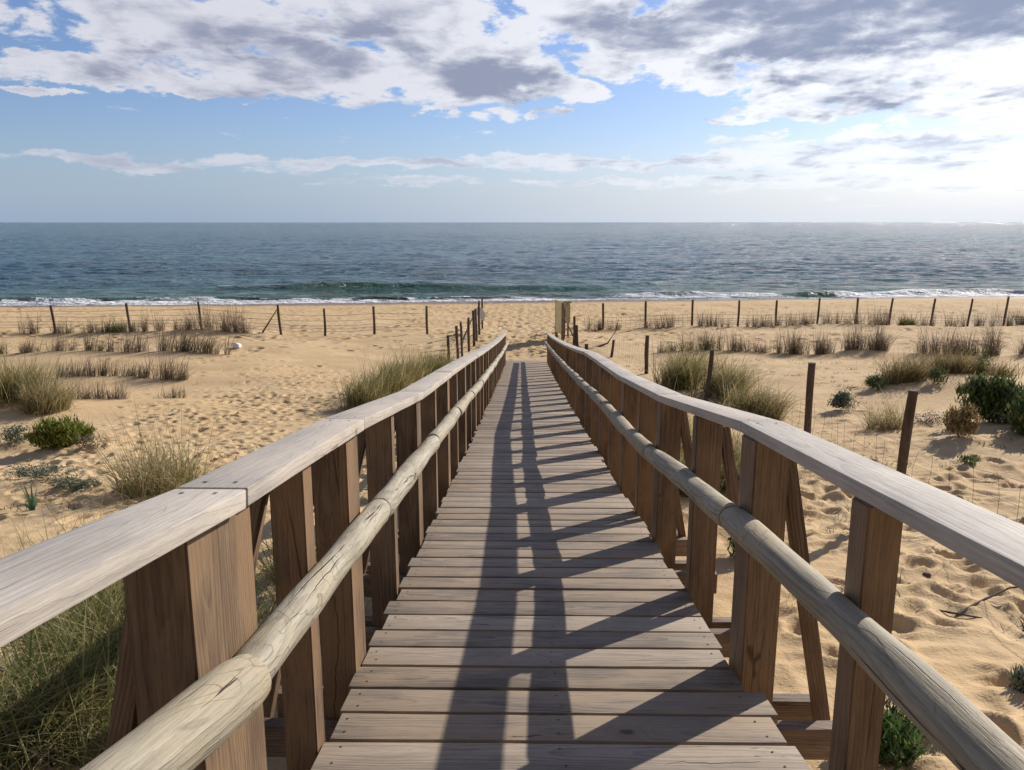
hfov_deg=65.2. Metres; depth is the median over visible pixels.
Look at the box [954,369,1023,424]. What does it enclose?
green shrub
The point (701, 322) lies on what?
reed clump
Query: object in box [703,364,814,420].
marram grass
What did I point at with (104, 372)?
reed clump
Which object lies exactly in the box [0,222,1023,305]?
sea water
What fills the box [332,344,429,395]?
marram grass
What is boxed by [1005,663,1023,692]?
grey plant
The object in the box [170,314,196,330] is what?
reed clump
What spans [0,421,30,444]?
grey bush
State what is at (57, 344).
reed clump
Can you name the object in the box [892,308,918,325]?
marram grass
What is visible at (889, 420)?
dry grass
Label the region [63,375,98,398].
reed clump
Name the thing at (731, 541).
green plant
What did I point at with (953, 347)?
reed clump
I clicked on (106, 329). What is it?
reed clump
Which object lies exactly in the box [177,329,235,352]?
reed clump
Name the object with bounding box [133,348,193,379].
reed clump
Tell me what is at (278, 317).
wire fence
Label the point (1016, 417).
green shrub
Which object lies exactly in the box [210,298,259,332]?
reed clump
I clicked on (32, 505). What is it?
sea lily
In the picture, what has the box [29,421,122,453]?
dry grass
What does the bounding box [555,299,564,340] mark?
information board
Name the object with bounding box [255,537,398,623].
marram grass
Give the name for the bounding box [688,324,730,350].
reed clump
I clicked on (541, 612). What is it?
boardwalk
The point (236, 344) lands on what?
plastic bag
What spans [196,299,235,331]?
reed clump
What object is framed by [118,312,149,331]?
reed clump
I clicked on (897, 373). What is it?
marram grass
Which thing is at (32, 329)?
reed clump
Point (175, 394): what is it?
reed clump
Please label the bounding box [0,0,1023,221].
sky
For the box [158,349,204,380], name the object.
reed clump
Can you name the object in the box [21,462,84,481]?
creeping plant
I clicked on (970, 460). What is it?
green sprig
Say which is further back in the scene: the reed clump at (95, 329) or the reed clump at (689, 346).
the reed clump at (95, 329)
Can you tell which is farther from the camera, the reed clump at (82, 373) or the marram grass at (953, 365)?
the reed clump at (82, 373)
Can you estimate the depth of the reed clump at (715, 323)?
39.41 m
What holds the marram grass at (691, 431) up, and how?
on the sand ground at (972, 657)
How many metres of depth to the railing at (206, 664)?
1.89 m
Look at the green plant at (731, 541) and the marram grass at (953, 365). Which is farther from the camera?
the marram grass at (953, 365)
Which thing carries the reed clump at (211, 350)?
on the sand ground at (972, 657)
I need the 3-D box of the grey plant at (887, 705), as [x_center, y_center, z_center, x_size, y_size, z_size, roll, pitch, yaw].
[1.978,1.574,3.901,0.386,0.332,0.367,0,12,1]
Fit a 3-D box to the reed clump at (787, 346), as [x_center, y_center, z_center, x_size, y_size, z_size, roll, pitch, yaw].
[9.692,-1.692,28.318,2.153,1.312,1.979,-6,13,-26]
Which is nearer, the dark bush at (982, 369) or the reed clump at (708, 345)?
the dark bush at (982, 369)
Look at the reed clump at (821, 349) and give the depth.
28.30 m
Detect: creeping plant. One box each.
[2,462,52,478]
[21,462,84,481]
[49,474,100,492]
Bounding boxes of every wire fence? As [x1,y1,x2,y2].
[15,301,427,335]
[440,298,482,361]
[564,309,579,346]
[575,325,1022,521]
[602,296,1023,328]
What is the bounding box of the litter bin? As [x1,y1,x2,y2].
[562,300,571,335]
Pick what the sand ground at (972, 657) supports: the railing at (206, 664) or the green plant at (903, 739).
the green plant at (903, 739)
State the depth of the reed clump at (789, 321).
39.67 m
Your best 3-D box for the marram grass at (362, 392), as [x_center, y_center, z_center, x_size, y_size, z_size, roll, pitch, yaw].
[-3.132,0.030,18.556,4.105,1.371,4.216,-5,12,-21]
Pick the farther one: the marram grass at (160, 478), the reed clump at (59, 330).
the reed clump at (59, 330)
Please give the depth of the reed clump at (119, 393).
19.61 m
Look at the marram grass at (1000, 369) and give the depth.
19.44 m
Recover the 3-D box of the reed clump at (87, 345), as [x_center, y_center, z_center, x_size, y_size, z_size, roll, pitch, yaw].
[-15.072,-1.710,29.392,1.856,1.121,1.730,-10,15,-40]
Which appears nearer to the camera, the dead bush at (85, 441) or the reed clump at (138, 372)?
the dead bush at (85, 441)
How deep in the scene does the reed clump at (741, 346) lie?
28.34 m
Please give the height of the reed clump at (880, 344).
1.470 m
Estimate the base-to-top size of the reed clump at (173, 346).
1.372 m
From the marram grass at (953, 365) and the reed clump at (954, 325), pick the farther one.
the reed clump at (954, 325)
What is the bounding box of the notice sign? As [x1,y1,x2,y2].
[477,307,484,320]
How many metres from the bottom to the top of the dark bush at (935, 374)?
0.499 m
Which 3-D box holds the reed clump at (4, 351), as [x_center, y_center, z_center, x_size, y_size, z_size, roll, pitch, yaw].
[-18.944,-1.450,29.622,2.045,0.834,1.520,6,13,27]
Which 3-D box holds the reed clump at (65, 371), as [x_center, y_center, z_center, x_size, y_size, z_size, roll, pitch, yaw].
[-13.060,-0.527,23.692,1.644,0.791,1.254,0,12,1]
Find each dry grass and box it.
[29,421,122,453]
[780,584,834,607]
[845,386,923,433]
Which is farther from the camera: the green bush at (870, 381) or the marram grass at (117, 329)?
the marram grass at (117, 329)
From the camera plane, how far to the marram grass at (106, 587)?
5.46 m
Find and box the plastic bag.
[233,343,241,348]
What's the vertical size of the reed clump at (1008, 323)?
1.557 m
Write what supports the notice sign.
attached to the wire fence at (476, 331)
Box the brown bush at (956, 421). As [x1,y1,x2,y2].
[941,401,982,437]
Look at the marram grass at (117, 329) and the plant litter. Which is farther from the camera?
the marram grass at (117, 329)
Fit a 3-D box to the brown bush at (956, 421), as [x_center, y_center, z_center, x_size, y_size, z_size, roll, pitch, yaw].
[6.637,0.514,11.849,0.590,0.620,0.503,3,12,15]
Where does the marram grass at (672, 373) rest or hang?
on the sand ground at (972, 657)
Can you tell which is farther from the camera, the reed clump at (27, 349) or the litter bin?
the litter bin
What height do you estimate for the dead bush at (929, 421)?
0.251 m
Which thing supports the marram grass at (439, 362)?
on the sand ground at (972, 657)
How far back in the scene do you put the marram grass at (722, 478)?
9.16 m
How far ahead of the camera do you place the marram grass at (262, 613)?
4.63 m
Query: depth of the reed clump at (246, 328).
36.88 m
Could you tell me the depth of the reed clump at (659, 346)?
28.39 m
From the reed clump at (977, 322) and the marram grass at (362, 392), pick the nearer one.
the marram grass at (362, 392)
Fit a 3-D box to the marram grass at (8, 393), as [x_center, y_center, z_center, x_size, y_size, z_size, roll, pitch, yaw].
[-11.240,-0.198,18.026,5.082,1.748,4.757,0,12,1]
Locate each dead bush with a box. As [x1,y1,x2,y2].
[74,429,108,450]
[914,411,945,424]
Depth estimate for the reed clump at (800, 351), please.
28.29 m
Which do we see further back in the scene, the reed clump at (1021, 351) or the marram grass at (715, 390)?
the reed clump at (1021, 351)
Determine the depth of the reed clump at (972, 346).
28.52 m
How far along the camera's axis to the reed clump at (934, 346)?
28.52 m
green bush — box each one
[23,413,96,449]
[827,387,861,409]
[864,373,889,389]
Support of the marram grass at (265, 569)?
on the sand ground at (972, 657)
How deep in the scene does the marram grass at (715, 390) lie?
16.94 m
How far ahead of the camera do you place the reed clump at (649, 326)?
39.20 m
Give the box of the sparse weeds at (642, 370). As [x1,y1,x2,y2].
[2,336,1023,628]
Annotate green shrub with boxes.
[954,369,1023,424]
[1001,388,1023,434]
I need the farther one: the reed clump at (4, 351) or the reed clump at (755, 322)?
the reed clump at (755, 322)
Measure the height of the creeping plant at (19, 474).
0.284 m
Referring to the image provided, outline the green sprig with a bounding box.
[957,453,980,465]
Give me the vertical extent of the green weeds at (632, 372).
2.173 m
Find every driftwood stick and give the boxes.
[597,331,615,346]
[939,609,982,617]
[956,586,1017,615]
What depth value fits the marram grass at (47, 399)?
17.45 m
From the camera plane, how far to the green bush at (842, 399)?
15.43 m
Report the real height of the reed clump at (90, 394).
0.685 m
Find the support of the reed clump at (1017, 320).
on the sand ground at (972, 657)
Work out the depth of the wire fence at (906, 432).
10.69 m
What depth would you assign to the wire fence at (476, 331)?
31.30 m
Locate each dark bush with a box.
[926,364,950,384]
[973,347,996,374]
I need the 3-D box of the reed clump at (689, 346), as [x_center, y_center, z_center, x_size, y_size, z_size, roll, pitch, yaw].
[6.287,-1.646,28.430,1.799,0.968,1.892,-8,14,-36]
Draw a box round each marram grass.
[0,340,116,416]
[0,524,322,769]
[1,350,128,418]
[19,499,272,618]
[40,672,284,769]
[50,391,245,528]
[91,558,371,739]
[107,313,125,332]
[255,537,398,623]
[256,527,316,583]
[298,354,405,414]
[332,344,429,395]
[405,339,461,374]
[643,335,757,390]
[665,345,799,407]
[679,399,847,518]
[680,394,733,462]
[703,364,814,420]
[844,333,988,374]
[848,344,961,388]
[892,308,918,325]
[965,346,1023,378]
[1008,306,1023,324]
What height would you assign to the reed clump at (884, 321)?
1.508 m
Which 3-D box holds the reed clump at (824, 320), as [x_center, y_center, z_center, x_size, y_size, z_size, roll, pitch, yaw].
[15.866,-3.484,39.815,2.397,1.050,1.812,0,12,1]
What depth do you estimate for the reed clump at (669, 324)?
39.23 m
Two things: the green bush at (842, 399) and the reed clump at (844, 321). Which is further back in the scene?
the reed clump at (844, 321)
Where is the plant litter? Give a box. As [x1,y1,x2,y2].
[24,374,1023,640]
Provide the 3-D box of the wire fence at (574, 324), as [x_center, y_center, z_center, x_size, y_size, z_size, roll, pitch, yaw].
[2.310,-2.380,34.196,0.266,1.726,5.313,-1,12,-6]
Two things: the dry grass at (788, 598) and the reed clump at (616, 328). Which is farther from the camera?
the reed clump at (616, 328)
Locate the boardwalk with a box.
[311,360,810,769]
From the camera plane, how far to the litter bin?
34.93 m
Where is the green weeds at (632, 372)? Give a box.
[142,356,1006,612]
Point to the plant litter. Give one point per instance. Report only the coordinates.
(820, 526)
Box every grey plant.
[884,694,919,734]
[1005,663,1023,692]
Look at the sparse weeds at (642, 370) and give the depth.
12.41 m
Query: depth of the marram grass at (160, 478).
9.54 m
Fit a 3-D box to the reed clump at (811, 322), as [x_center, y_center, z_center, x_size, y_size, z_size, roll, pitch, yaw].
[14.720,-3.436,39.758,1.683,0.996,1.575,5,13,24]
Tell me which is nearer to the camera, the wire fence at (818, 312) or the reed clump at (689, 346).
the reed clump at (689, 346)
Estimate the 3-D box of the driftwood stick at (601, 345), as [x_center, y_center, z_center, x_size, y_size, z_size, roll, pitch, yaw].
[3.761,-1.791,31.486,0.987,0.614,0.158,-8,14,-35]
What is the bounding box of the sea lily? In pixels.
[8,483,40,509]
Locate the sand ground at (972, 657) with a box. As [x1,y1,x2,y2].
[0,295,1023,769]
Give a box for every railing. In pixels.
[0,333,508,769]
[544,333,1023,769]
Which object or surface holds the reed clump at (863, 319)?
on the sand ground at (972, 657)
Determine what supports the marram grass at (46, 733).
on the sand ground at (972, 657)
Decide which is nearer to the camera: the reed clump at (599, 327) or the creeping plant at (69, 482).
the creeping plant at (69, 482)
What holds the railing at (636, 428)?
attached to the boardwalk
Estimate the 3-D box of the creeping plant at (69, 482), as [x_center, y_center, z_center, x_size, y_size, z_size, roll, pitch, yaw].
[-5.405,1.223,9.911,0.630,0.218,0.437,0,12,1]
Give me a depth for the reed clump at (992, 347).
28.47 m
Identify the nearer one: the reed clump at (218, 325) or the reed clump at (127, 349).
the reed clump at (127, 349)
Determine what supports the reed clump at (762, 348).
on the sand ground at (972, 657)
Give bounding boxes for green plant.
[727,537,734,556]
[878,709,935,769]
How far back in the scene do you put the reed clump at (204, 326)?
36.78 m
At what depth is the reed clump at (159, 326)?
36.78 m
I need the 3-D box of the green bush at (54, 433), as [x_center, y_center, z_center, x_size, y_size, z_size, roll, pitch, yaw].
[-7.465,0.772,13.222,1.031,0.638,0.734,-2,12,-9]
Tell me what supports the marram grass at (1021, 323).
on the sand ground at (972, 657)
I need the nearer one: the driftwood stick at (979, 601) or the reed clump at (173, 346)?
the driftwood stick at (979, 601)
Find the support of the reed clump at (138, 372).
on the sand ground at (972, 657)
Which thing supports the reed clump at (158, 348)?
on the sand ground at (972, 657)
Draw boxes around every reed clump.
[0,339,20,353]
[2,313,41,333]
[17,334,49,352]
[44,318,84,333]
[44,330,90,350]
[52,357,78,376]
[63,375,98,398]
[64,352,109,376]
[75,329,115,350]
[76,378,114,398]
[77,317,104,332]
[89,354,129,375]
[90,313,125,332]
[94,375,131,398]
[100,326,148,351]
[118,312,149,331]
[120,361,148,377]
[128,324,172,351]
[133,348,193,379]
[139,303,174,331]
[153,384,189,398]
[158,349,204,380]
[160,323,226,351]
[168,291,224,329]
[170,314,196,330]
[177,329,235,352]
[195,328,245,354]
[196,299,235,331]
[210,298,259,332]
[226,307,253,333]
[583,310,610,329]
[596,319,620,329]
[640,317,668,328]
[641,308,684,327]
[650,337,685,352]
[669,328,713,349]
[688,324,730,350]
[691,308,720,325]
[712,313,730,326]
[724,326,753,351]
[739,312,772,326]
[742,339,774,352]
[759,313,783,326]
[764,322,814,353]
[778,329,819,354]
[781,310,807,325]
[799,308,817,324]
[809,328,841,354]
[811,310,844,323]
[822,316,905,350]
[833,307,861,323]
[849,305,880,324]
[870,303,899,324]
[905,321,962,353]
[906,306,936,325]
[922,322,981,354]
[940,305,968,326]
[945,323,1007,354]
[962,311,1002,325]
[965,313,1013,355]
[985,303,1022,325]
[1008,333,1023,354]
[1011,308,1023,324]
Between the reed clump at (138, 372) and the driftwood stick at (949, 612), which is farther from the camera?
the reed clump at (138, 372)

